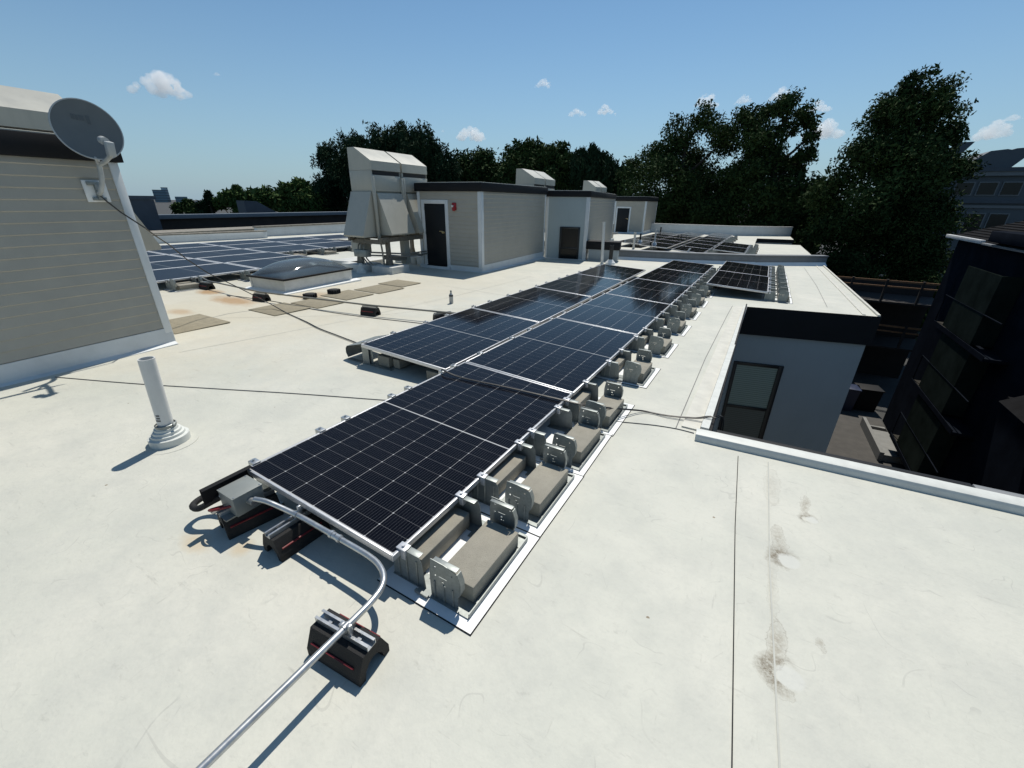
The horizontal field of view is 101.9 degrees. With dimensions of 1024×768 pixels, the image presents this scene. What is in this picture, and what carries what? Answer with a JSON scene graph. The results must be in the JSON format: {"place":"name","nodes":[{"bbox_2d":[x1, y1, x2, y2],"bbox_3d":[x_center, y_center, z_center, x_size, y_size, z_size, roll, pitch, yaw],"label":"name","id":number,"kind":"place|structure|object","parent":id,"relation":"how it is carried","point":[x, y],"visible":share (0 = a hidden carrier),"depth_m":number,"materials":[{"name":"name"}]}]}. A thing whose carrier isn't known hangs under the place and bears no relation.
{"place":"outdoors","nodes":[
{"label":"outdoors","id":0,"kind":"place"},
{"bbox_2d":[128,196,162,230],"bbox_3d":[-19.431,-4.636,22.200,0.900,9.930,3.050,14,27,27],"label":"rooftop shed","id":1,"kind":"structure","parent":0,"point":[145,210],"depth_m":21.09,"materials":[{"name":"blue metal"}]},
{"bbox_2d":[0,0,1023,204],"label":"sky","id":2,"kind":"structure","parent":0,"point":[212,95],"materials":[{"name":"blue"}]},
{"bbox_2d":[154,200,920,469],"bbox_3d":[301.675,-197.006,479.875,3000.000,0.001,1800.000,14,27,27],"label":"ground","id":3,"kind":"structure","parent":0,"point":[888,385],"depth_m":25.77,"materials":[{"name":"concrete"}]},
{"bbox_2d":[169,198,199,213],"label":"broadleaf tree","id":4,"kind":"object","parent":3,"relation":"on","point":[185,206],"visible":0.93,"depth_m":59.19,"materials":[{"name":"green plant"}]},
{"bbox_2d":[151,226,253,233],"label":"neighbour wall","id":5,"kind":"structure","parent":3,"relation":"on","point":[249,228],"depth_m":19.68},
{"bbox_2d":[193,189,217,213],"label":"conifer tree","id":6,"kind":"object","parent":3,"relation":"on","point":[205,205],"visible":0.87,"depth_m":58.80,"materials":[{"name":"green plant"}]},
{"bbox_2d":[212,184,242,212],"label":"broadleaf tree","id":7,"kind":"object","parent":3,"relation":"on","point":[223,199],"visible":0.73,"depth_m":57.58,"materials":[{"name":"green plant"}]},
{"bbox_2d":[158,200,346,229],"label":"neighbouring building","id":8,"kind":"structure","parent":3,"relation":"on","point":[253,213],"depth_m":27.98,"materials":[{"name":"blue stone"}]},
{"bbox_2d":[230,184,299,211],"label":"broadleaf tree","id":9,"kind":"object","parent":3,"relation":"on","point":[268,196],"visible":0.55,"depth_m":56.83,"materials":[{"name":"green plant"}]},
{"bbox_2d":[276,176,328,211],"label":"broadleaf tree","id":10,"kind":"object","parent":3,"relation":"on","point":[297,190],"visible":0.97,"depth_m":54.00,"materials":[{"name":"green plant"}]},
{"bbox_2d":[306,128,362,211],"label":"broadleaf tree","id":11,"kind":"object","parent":3,"relation":"on","point":[336,199],"visible":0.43,"depth_m":53.90,"materials":[{"name":"green plant"}]},
{"bbox_2d":[324,119,462,198],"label":"broadleaf tree","id":12,"kind":"object","parent":3,"relation":"on","point":[424,147],"visible":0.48,"depth_m":47.18,"materials":[{"name":"green plant"}]},
{"bbox_2d":[451,145,507,182],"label":"broadleaf tree","id":13,"kind":"object","parent":3,"relation":"on","point":[481,164],"visible":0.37,"depth_m":53.44,"materials":[{"name":"green plant"}]},
{"bbox_2d":[0,232,1023,767],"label":"apartment building","id":14,"kind":"structure","parent":3,"relation":"on","point":[762,580],"depth_m":1.95,"materials":[{"name":"white"}]},
{"bbox_2d":[0,128,177,387],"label":"stair bulkhead","id":15,"kind":"object","parent":14,"relation":"on","point":[79,288],"visible":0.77,"depth_m":4.11,"materials":[{"name":"beige"}]},
{"bbox_2d":[0,85,160,250],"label":"ventilation unit","id":16,"kind":"object","parent":15,"relation":"attached to","point":[23,109],"visible":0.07,"depth_m":5.09,"materials":[{"name":"beige paint"}]},
{"bbox_2d":[48,98,123,201],"bbox_3d":[-3.986,-2.221,3.987,0.523,0.875,0.437,-4,24,-11],"label":"satellite dish","id":17,"kind":"object","parent":15,"relation":"attached to","point":[85,128],"visible":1,"depth_m":3.90,"materials":[{"name":"grey metal"}]},
{"bbox_2d":[99,195,723,430],"bbox_3d":[-1.613,-0.307,4.516,7.133,3.131,1.978,14,27,27],"label":"antenna cable","id":18,"kind":"object","parent":17,"relation":"hanging from","point":[721,427],"visible":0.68,"depth_m":3.59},
{"bbox_2d":[137,356,198,454],"bbox_3d":[-2.486,0.136,2.900,0.340,0.657,0.340,14,27,27],"label":"vent pipe","id":19,"kind":"object","parent":14,"relation":"on","point":[169,434],"visible":1,"depth_m":2.92,"materials":[{"name":"white plastic"}]},
{"bbox_2d":[162,289,197,291],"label":"slip sheet","id":20,"kind":"object","parent":14,"relation":"on","point":[178,291],"visible":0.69,"depth_m":8.07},
{"bbox_2d":[165,276,202,291],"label":"ballast tray","id":21,"kind":"object","parent":20,"relation":"on","point":[171,282],"visible":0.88,"depth_m":8.07,"materials":[{"name":"concrete"}]},
{"bbox_2d":[153,263,258,282],"bbox_3d":[-6.958,-2.455,9.071,1.350,0.035,2.088,14,26,23],"label":"solar panel","id":22,"kind":"object","parent":21,"relation":"on","point":[182,273],"visible":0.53,"depth_m":9.06,"materials":[{"name":"glass"}]},
{"bbox_2d":[150,258,217,269],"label":"solar panel","id":23,"kind":"object","parent":14,"relation":"on","point":[169,264],"visible":0.34,"depth_m":10.07,"materials":[{"name":"glass"}]},
{"bbox_2d":[149,246,237,254],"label":"solar panel","id":24,"kind":"object","parent":14,"relation":"on","point":[190,249],"visible":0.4,"depth_m":12.84,"materials":[{"name":"glass"}]},
{"bbox_2d":[169,314,229,333],"bbox_3d":[-4.614,-0.866,5.918,0.860,0.010,0.700,14,27,27],"label":"walkway pad","id":25,"kind":"object","parent":14,"relation":"on","point":[188,323],"visible":0.76,"depth_m":5.93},
{"bbox_2d":[168,249,261,257],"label":"solar panel","id":26,"kind":"object","parent":14,"relation":"on","point":[214,253],"visible":0.52,"depth_m":12.07,"materials":[{"name":"glass"}]},
{"bbox_2d":[195,252,291,262],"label":"solar panel","id":27,"kind":"object","parent":14,"relation":"on","point":[238,257],"visible":0.58,"depth_m":11.39,"materials":[{"name":"glass"}]},
{"bbox_2d":[152,222,345,243],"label":"parapet","id":28,"kind":"structure","parent":14,"relation":"on","point":[257,232],"depth_m":19.68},
{"bbox_2d":[217,487,283,539],"bbox_3d":[-1.440,0.690,2.278,0.156,0.143,0.270,20,30,38],"label":"rubber support","id":29,"kind":"object","parent":14,"relation":"on","point":[259,515],"visible":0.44,"depth_m":2.23,"materials":[{"name":"rubber"}]},
{"bbox_2d":[210,475,264,521],"bbox_3d":[-1.451,0.608,2.204,0.222,0.129,0.220,14,27,28],"label":"junction box","id":30,"kind":"object","parent":29,"relation":"on","point":[238,495],"visible":0.94,"depth_m":2.17,"materials":[{"name":"metal"}]},
{"bbox_2d":[248,458,283,504],"bbox_3d":[-1.432,0.567,2.417,0.205,0.252,0.044,14,26,27],"label":"panel support","id":31,"kind":"object","parent":14,"relation":"on","point":[253,461],"visible":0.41,"depth_m":2.41,"materials":[{"name":"metal"}]},
{"bbox_2d":[247,362,572,561],"bbox_3d":[-0.499,0.294,2.945,1.134,0.036,2.088,17,28,26],"label":"solar panel","id":32,"kind":"object","parent":31,"relation":"on","point":[385,478],"visible":0.88,"depth_m":2.56,"materials":[{"name":"glass"}]},
{"bbox_2d":[199,465,253,504],"bbox_3d":[-1.541,0.551,2.263,0.032,0.096,0.260,14,27,27],"label":"wind deflector","id":33,"kind":"object","parent":32,"relation":"attached to","point":[208,493],"visible":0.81,"depth_m":2.22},
{"bbox_2d":[248,302,309,315],"bbox_3d":[-3.809,-1.234,6.811,0.720,0.010,0.620,14,27,27],"label":"walkway pad","id":34,"kind":"object","parent":14,"relation":"on","point":[275,311],"visible":0.99,"depth_m":6.79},
{"bbox_2d":[244,244,327,252],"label":"solar panel","id":35,"kind":"object","parent":14,"relation":"on","point":[288,248],"visible":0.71,"depth_m":13.78,"materials":[{"name":"glass"}]},
{"bbox_2d":[263,508,329,562],"bbox_3d":[-1.122,0.750,2.152,0.156,0.143,0.270,14,27,29],"label":"rubber support","id":36,"kind":"object","parent":14,"relation":"on","point":[287,538],"visible":0.82,"depth_m":2.09,"materials":[{"name":"rubber"}]},
{"bbox_2d":[246,257,361,294],"bbox_3d":[-4.420,-2.379,8.817,1.255,0.562,1.935,12,26,24],"label":"skylight","id":37,"kind":"object","parent":14,"relation":"on","point":[294,275],"visible":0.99,"depth_m":8.65,"materials":[{"name":"plastic"}]},
{"bbox_2d":[202,277,455,313],"bbox_3d":[-3.743,-1.565,7.224,6.274,0.036,0.438,12,26,23],"label":"electrical conduit","id":38,"kind":"object","parent":14,"relation":"on","point":[334,300],"visible":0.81,"depth_m":6.73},
{"bbox_2d":[307,608,388,686],"bbox_3d":[-0.640,0.993,1.609,0.270,0.143,0.156,12,25,24],"label":"rubber support","id":39,"kind":"object","parent":14,"relation":"on","point":[348,657],"visible":0.88,"depth_m":1.56,"materials":[{"name":"rubber"}]},
{"bbox_2d":[196,497,386,767],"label":"electrical conduit","id":40,"kind":"object","parent":39,"relation":"on","point":[229,741],"visible":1,"depth_m":1.52,"materials":[{"name":"metal"}]},
{"bbox_2d":[346,335,393,370],"bbox_3d":[-1.475,-0.388,4.689,0.710,0.211,0.440,14,27,27],"label":"wind deflector","id":41,"kind":"object","parent":14,"relation":"on","point":[353,349],"visible":0.88,"depth_m":4.68,"materials":[{"name":"metal"}]},
{"bbox_2d":[361,340,378,364],"bbox_3d":[-1.548,-0.341,4.531,0.205,0.252,0.044,14,26,27],"label":"panel support","id":42,"kind":"object","parent":14,"relation":"on","point":[370,355],"visible":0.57,"depth_m":4.52,"materials":[{"name":"metal"}]},
{"bbox_2d":[361,308,539,369],"bbox_3d":[-0.623,-0.620,5.073,1.134,0.035,2.088,16,27,25],"label":"solar panel","id":43,"kind":"object","parent":42,"relation":"on","point":[446,342],"visible":0.92,"depth_m":4.82,"materials":[{"name":"glass"}]},
{"bbox_2d":[332,147,427,274],"bbox_3d":[-3.450,-4.663,11.274,2.400,2.900,3.057,13,27,25],"label":"ventilation unit","id":44,"kind":"object","parent":14,"relation":"on","point":[382,207],"visible":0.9,"depth_m":10.45,"materials":[{"name":"beige paint"}]},
{"bbox_2d":[377,513,540,635],"bbox_3d":[-0.241,0.872,2.086,0.537,0.009,0.644,14,27,27],"label":"slip sheet","id":45,"kind":"object","parent":14,"relation":"on","point":[400,585],"visible":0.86,"depth_m":1.91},
{"bbox_2d":[394,490,527,619],"bbox_3d":[-0.243,0.766,2.042,0.450,0.222,0.565,14,26,27],"label":"ballast tray","id":46,"kind":"object","parent":45,"relation":"on","point":[448,592],"visible":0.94,"depth_m":1.90,"materials":[{"name":"metal"}]},
{"bbox_2d":[412,507,469,572],"bbox_3d":[-0.369,0.791,2.131,0.097,0.093,0.385,14,26,27],"label":"concrete block","id":47,"kind":"object","parent":46,"relation":"on","point":[438,539],"depth_m":2.10,"materials":[{"name":"concrete"}]},
{"bbox_2d":[442,520,517,601],"bbox_3d":[-0.148,0.842,2.018,0.188,0.092,0.395,14,26,28],"label":"concrete block","id":48,"kind":"object","parent":46,"relation":"on","point":[480,557],"depth_m":1.98,"materials":[{"name":"concrete"}]},
{"bbox_2d":[414,182,547,272],"bbox_3d":[-0.725,-4.782,12.542,2.110,2.226,4.090,13,26,25],"label":"stair bulkhead","id":49,"kind":"object","parent":14,"relation":"on","point":[481,227],"visible":0.97,"depth_m":11.11,"materials":[{"name":"beige"}]},
{"bbox_2d":[424,204,446,265],"bbox_3d":[-2.062,-4.004,11.181,0.673,1.560,0.081,13,26,25],"label":"door","id":50,"kind":"structure","parent":49,"relation":"in","point":[435,231],"depth_m":11.19,"materials":[{"name":"black paint"}]},
{"bbox_2d":[468,461,583,536],"bbox_3d":[0.083,0.658,2.600,0.537,0.008,0.644,14,26,27],"label":"slip sheet","id":51,"kind":"object","parent":14,"relation":"on","point":[545,523],"visible":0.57,"depth_m":2.44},
{"bbox_2d":[472,439,574,526],"bbox_3d":[0.081,0.552,2.557,0.450,0.222,0.565,14,26,27],"label":"ballast tray","id":52,"kind":"object","parent":51,"relation":"on","point":[485,489],"visible":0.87,"depth_m":2.42,"materials":[{"name":"metal"}]},
{"bbox_2d":[489,453,525,494],"bbox_3d":[-0.045,0.577,2.646,0.097,0.093,0.385,14,26,27],"label":"concrete block","id":53,"kind":"object","parent":52,"relation":"in","point":[512,466],"depth_m":2.64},
{"bbox_2d":[513,461,567,516],"bbox_3d":[0.176,0.628,2.533,0.188,0.092,0.395,14,26,28],"label":"concrete block","id":54,"kind":"object","parent":52,"relation":"on","point":[545,481],"depth_m":2.50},
{"bbox_2d":[515,169,554,245],"bbox_3d":[0.615,-6.609,16.011,2.400,2.900,3.057,12,26,23],"label":"ventilation unit","id":55,"kind":"object","parent":14,"relation":"on","point":[527,177],"visible":0.05,"depth_m":14.79,"materials":[{"name":"beige paint"}]},
{"bbox_2d":[536,418,612,475],"bbox_3d":[0.396,0.446,3.110,0.537,0.008,0.644,14,26,27],"label":"slip sheet","id":56,"kind":"object","parent":14,"relation":"on","point":[549,432],"visible":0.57,"depth_m":3.09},
{"bbox_2d":[524,405,605,470],"bbox_3d":[0.395,0.345,3.056,0.450,0.222,0.565,14,26,27],"label":"ballast tray","id":57,"kind":"object","parent":56,"relation":"on","point":[560,418],"visible":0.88,"depth_m":2.95,"materials":[{"name":"metal"}]},
{"bbox_2d":[560,422,600,462],"bbox_3d":[0.491,0.421,3.032,0.188,0.092,0.395,14,26,28],"label":"concrete block","id":58,"kind":"object","parent":57,"relation":"on","point":[587,437],"depth_m":3.01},
{"bbox_2d":[544,190,616,259],"bbox_3d":[2.941,-6.506,16.737,1.530,2.200,6.915,9,25,17],"label":"stair bulkhead","id":59,"kind":"object","parent":14,"relation":"on","point":[575,219],"visible":0.72,"depth_m":13.89,"materials":[{"name":"beige"}]},
{"bbox_2d":[558,227,579,258],"bbox_3d":[1.918,-4.720,13.961,0.680,1.050,0.027,9,25,17],"label":"door","id":60,"kind":"structure","parent":59,"relation":"in","point":[569,238],"depth_m":13.95,"materials":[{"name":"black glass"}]},
{"bbox_2d":[572,392,634,435],"bbox_3d":[0.713,0.242,3.601,0.537,0.009,0.644,14,27,27],"label":"slip sheet","id":61,"kind":"object","parent":14,"relation":"on","point":[617,425],"visible":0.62,"depth_m":3.43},
{"bbox_2d":[562,380,627,431],"bbox_3d":[0.702,0.143,3.543,0.450,0.222,0.565,14,26,27],"label":"ballast tray","id":62,"kind":"object","parent":61,"relation":"on","point":[592,403],"visible":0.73,"depth_m":3.42,"materials":[{"name":"metal"}]},
{"bbox_2d":[597,395,623,425],"bbox_3d":[0.797,0.218,3.520,0.188,0.092,0.395,14,26,28],"label":"concrete block","id":63,"kind":"object","parent":62,"relation":"on","point":[615,403],"depth_m":3.51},
{"bbox_2d":[586,240,621,261],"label":"wall","id":64,"kind":"structure","parent":14,"relation":"on","point":[594,248],"depth_m":13.71,"materials":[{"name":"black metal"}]},
{"bbox_2d":[595,367,660,388],"bbox_3d":[1.257,-0.119,4.470,0.537,0.009,0.644,14,27,27],"label":"slip sheet","id":65,"kind":"object","parent":14,"relation":"on","point":[650,379],"visible":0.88,"depth_m":4.31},
{"bbox_2d":[601,348,655,385],"bbox_3d":[1.250,-0.219,4.413,0.450,0.222,0.565,14,26,27],"label":"ballast tray","id":66,"kind":"object","parent":65,"relation":"on","point":[610,369],"visible":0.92,"depth_m":4.27,"materials":[{"name":"metal"}]},
{"bbox_2d":[613,196,658,233],"bbox_3d":[9.205,-12.565,30.869,2.280,2.475,4.337,12,26,24],"label":"stair bulkhead","id":67,"kind":"object","parent":14,"relation":"on","point":[633,214],"visible":0.88,"depth_m":29.21,"materials":[{"name":"beige"}]},
{"bbox_2d":[625,343,678,357],"bbox_3d":[1.792,-0.470,5.314,0.537,0.008,0.644,14,26,28],"label":"slip sheet","id":68,"kind":"object","parent":14,"relation":"on","point":[671,351],"visible":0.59,"depth_m":5.17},
{"bbox_2d":[629,327,673,355],"bbox_3d":[1.783,-0.571,5.259,0.450,0.222,0.565,14,26,27],"label":"ballast tray","id":69,"kind":"object","parent":68,"relation":"on","point":[639,342],"visible":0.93,"depth_m":5.12,"materials":[{"name":"metal"}]},
{"bbox_2d":[647,325,691,335],"bbox_3d":[2.343,-0.832,6.187,0.537,0.008,0.644,14,26,28],"label":"slip sheet","id":70,"kind":"object","parent":14,"relation":"on","point":[685,331],"visible":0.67,"depth_m":6.03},
{"bbox_2d":[650,311,687,334],"bbox_3d":[2.336,-0.936,6.137,0.450,0.222,0.565,14,26,27],"label":"ballast tray","id":71,"kind":"object","parent":70,"relation":"on","point":[657,323],"visible":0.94,"depth_m":6.00,"materials":[{"name":"metal"}]},
{"bbox_2d":[658,260,713,273],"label":"solar panel","id":72,"kind":"object","parent":14,"relation":"on","point":[688,266],"visible":0.76,"depth_m":11.25,"materials":[{"name":"glass"}]},
{"bbox_2d":[670,312,701,319],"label":"slip sheet","id":73,"kind":"object","parent":14,"relation":"on","point":[697,315],"visible":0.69,"depth_m":6.86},
{"bbox_2d":[665,299,697,318],"bbox_3d":[2.874,-1.291,6.991,0.450,0.222,0.565,14,26,27],"label":"ballast tray","id":74,"kind":"object","parent":73,"relation":"on","point":[687,306],"visible":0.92,"depth_m":6.86,"materials":[{"name":"metal"}]},
{"bbox_2d":[651,223,792,235],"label":"end parapet","id":75,"kind":"structure","parent":14,"relation":"on","point":[738,230],"depth_m":29.74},
{"bbox_2d":[618,249,828,265],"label":"party wall parapet","id":76,"kind":"structure","parent":14,"relation":"on","point":[723,258],"depth_m":13.74,"materials":[{"name":"metal"}]},
{"bbox_2d":[717,361,783,438],"bbox_3d":[4.747,0.411,8.362,0.860,1.770,0.060,8,25,16],"label":"window","id":77,"kind":"structure","parent":14,"relation":"in","point":[752,388],"depth_m":8.29,"materials":[{"name":"glass"}]},
{"bbox_2d":[761,295,792,303],"bbox_3d":[5.338,-1.708,8.371,0.537,0.009,0.644,14,27,27],"label":"slip sheet","id":78,"kind":"object","parent":14,"relation":"on","point":[762,298],"visible":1,"depth_m":8.23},
{"bbox_2d":[763,287,789,302],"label":"ballast tray","id":79,"kind":"object","parent":78,"relation":"on","point":[783,292],"visible":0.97,"depth_m":8.16,"materials":[{"name":"concrete"}]},
{"label":"slip sheet","id":80,"kind":"object","parent":14,"relation":"on","visible":0},
{"bbox_2d":[703,271,716,280],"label":"ballast tray","id":81,"kind":"object","parent":80,"relation":"on","point":[707,274],"visible":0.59,"depth_m":10.26,"materials":[{"name":"concrete"}]},
{"bbox_2d":[638,268,703,285],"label":"solar panel","id":82,"kind":"object","parent":81,"relation":"on","point":[674,276],"visible":0.92,"depth_m":9.56,"materials":[{"name":"glass"}]},
{"label":"slip sheet","id":83,"kind":"object","parent":14,"relation":"on","visible":0},
{"bbox_2d":[708,266,720,274],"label":"ballast tray","id":84,"kind":"object","parent":83,"relation":"on","point":[712,270],"visible":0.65,"depth_m":11.08,"materials":[{"name":"concrete"}]},
{"bbox_2d":[718,261,768,275],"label":"solar panel","id":85,"kind":"object","parent":84,"relation":"on","point":[746,268],"visible":0.84,"depth_m":11.14,"materials":[{"name":"glass"}]},
{"bbox_2d":[491,135,581,189],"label":"broadleaf tree","id":86,"kind":"object","parent":3,"relation":"on","point":[552,161],"visible":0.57,"depth_m":46.15,"materials":[{"name":"green plant"}]},
{"bbox_2d":[568,142,629,195],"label":"broadleaf tree","id":87,"kind":"object","parent":3,"relation":"on","point":[592,162],"visible":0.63,"depth_m":41.83,"materials":[{"name":"green plant"}]},
{"bbox_2d":[336,168,945,339],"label":"undergrowth","id":88,"kind":"object","parent":3,"relation":"on","point":[808,245],"visible":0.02,"depth_m":33.41,"materials":[{"name":"green plant"}]},
{"bbox_2d":[613,99,749,224],"bbox_3d":[15.744,-16.136,39.177,12.738,18.136,11.486,14,27,27],"label":"broadleaf tree","id":89,"kind":"object","parent":3,"relation":"on","point":[669,165],"visible":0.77,"depth_m":36.53,"materials":[{"name":"green plant"}]},
{"bbox_2d":[693,85,842,230],"bbox_3d":[21.108,-14.197,35.053,10.574,18.053,7.680,14,27,27],"label":"broadleaf tree","id":90,"kind":"object","parent":3,"relation":"on","point":[763,155],"visible":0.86,"depth_m":32.85,"materials":[{"name":"green plant"}]},
{"bbox_2d":[794,63,991,283],"bbox_3d":[24.014,-10.370,27.217,9.738,17.466,8.340,14,27,27],"label":"broadleaf tree","id":91,"kind":"object","parent":3,"relation":"on","point":[903,155],"visible":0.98,"depth_m":25.37,"materials":[{"name":"green plant"}]},
{"bbox_2d":[881,142,1023,276],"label":"grey apartment block","id":92,"kind":"structure","parent":3,"relation":"on","point":[996,192],"depth_m":32.54,"materials":[{"name":"blue stone"}]},
{"bbox_2d":[998,181,1023,195],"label":"window","id":93,"kind":"structure","parent":92,"relation":"in","point":[1010,188],"depth_m":31.99,"materials":[{"name":"black glass"}]},
{"bbox_2d":[826,372,904,469],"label":"alley pavement","id":94,"kind":"structure","parent":0,"point":[848,439],"depth_m":19.38,"materials":[{"name":"concrete"}]},
{"bbox_2d":[853,383,884,411],"bbox_3d":[18.710,0.721,21.985,1.080,1.220,0.900,9,25,18],"label":"wheeled bin","id":95,"kind":"object","parent":94,"relation":"on","point":[869,398],"visible":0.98,"depth_m":21.66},
{"bbox_2d":[860,417,902,463],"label":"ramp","id":96,"kind":"structure","parent":94,"relation":"on","point":[880,442],"depth_m":18.51,"materials":[{"name":"concrete"}]},
{"bbox_2d":[837,276,939,378],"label":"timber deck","id":97,"kind":"structure","parent":94,"relation":"on","point":[900,307],"depth_m":24.89,"materials":[{"name":"wood"}]},
{"bbox_2d":[882,220,1023,494],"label":"dark house","id":98,"kind":"structure","parent":0,"point":[955,410],"depth_m":13.79,"materials":[{"name":"black"}]},
{"label":"slip sheet","id":99,"kind":"object","parent":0,"visible":0},
{"bbox_2d":[696,276,716,288],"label":"ballast tray","id":100,"kind":"object","parent":99,"relation":"on","point":[702,280],"visible":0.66,"depth_m":9.39,"materials":[{"name":"concrete"}]},
{"bbox_2d":[706,270,768,293],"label":"solar panel","id":101,"kind":"object","parent":100,"relation":"on","point":[741,281],"visible":1,"depth_m":9.08,"materials":[{"name":"glass"}]},
{"bbox_3d":[0.594,-0.770,5.634,0.205,0.252,0.044,14,26,27],"label":"panel support","id":102,"kind":"object","parent":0,"visible":0},
{"bbox_2d":[466,317,636,395],"bbox_3d":[0.561,-0.405,4.628,1.134,0.037,2.088,17,28,26],"label":"solar panel","id":103,"kind":"object","parent":102,"relation":"on","point":[564,355],"visible":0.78,"depth_m":4.38,"materials":[{"name":"glass"}]},
{"bbox_3d":[1.369,-1.281,6.863,0.205,0.252,0.044,14,26,27],"label":"panel support","id":104,"kind":"object","parent":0,"visible":0},
{"bbox_2d":[556,293,669,335],"bbox_3d":[1.621,-1.104,6.310,1.134,0.036,2.088,17,28,26],"label":"solar panel","id":105,"kind":"object","parent":104,"relation":"on","point":[624,314],"visible":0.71,"depth_m":6.13,"materials":[{"name":"glass"}]},
{"bbox_3d":[1.907,-1.636,7.717,0.205,0.252,0.044,14,26,27],"label":"panel support","id":106,"kind":"object","parent":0,"visible":0},
{"bbox_2d":[606,278,690,303],"bbox_3d":[2.680,-1.803,7.992,1.134,0.036,2.088,17,28,26],"label":"solar panel","id":107,"kind":"object","parent":106,"relation":"on","point":[654,291],"visible":0.78,"depth_m":7.85,"materials":[{"name":"glass"}]},
{"label":"panel support","id":108,"kind":"object","parent":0,"visible":0},
{"bbox_2d":[472,287,590,323],"bbox_3d":[0.408,-1.328,6.775,1.134,0.035,2.088,16,27,25],"label":"solar panel","id":109,"kind":"object","parent":108,"relation":"on","point":[540,305],"visible":0.88,"depth_m":6.59,"materials":[{"name":"glass"}]},
{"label":"panel support","id":110,"kind":"object","parent":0,"visible":0},
{"bbox_2d":[535,273,623,297],"bbox_3d":[1.440,-2.036,8.477,1.134,0.035,2.088,16,27,25],"label":"solar panel","id":111,"kind":"object","parent":110,"relation":"on","point":[587,285],"visible":0.91,"depth_m":8.33,"materials":[{"name":"glass"}]},
{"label":"panel support","id":112,"kind":"object","parent":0,"visible":0},
{"bbox_2d":[576,264,645,281],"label":"solar panel","id":113,"kind":"object","parent":112,"relation":"on","point":[624,274],"visible":0.9,"depth_m":10.06,"materials":[{"name":"glass"}]},
{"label":"ballast tray","id":114,"kind":"object","parent":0,"visible":0},
{"bbox_2d":[224,255,331,269],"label":"solar panel","id":115,"kind":"object","parent":114,"relation":"on","point":[258,263],"visible":0.4,"depth_m":10.54,"materials":[{"name":"glass"}]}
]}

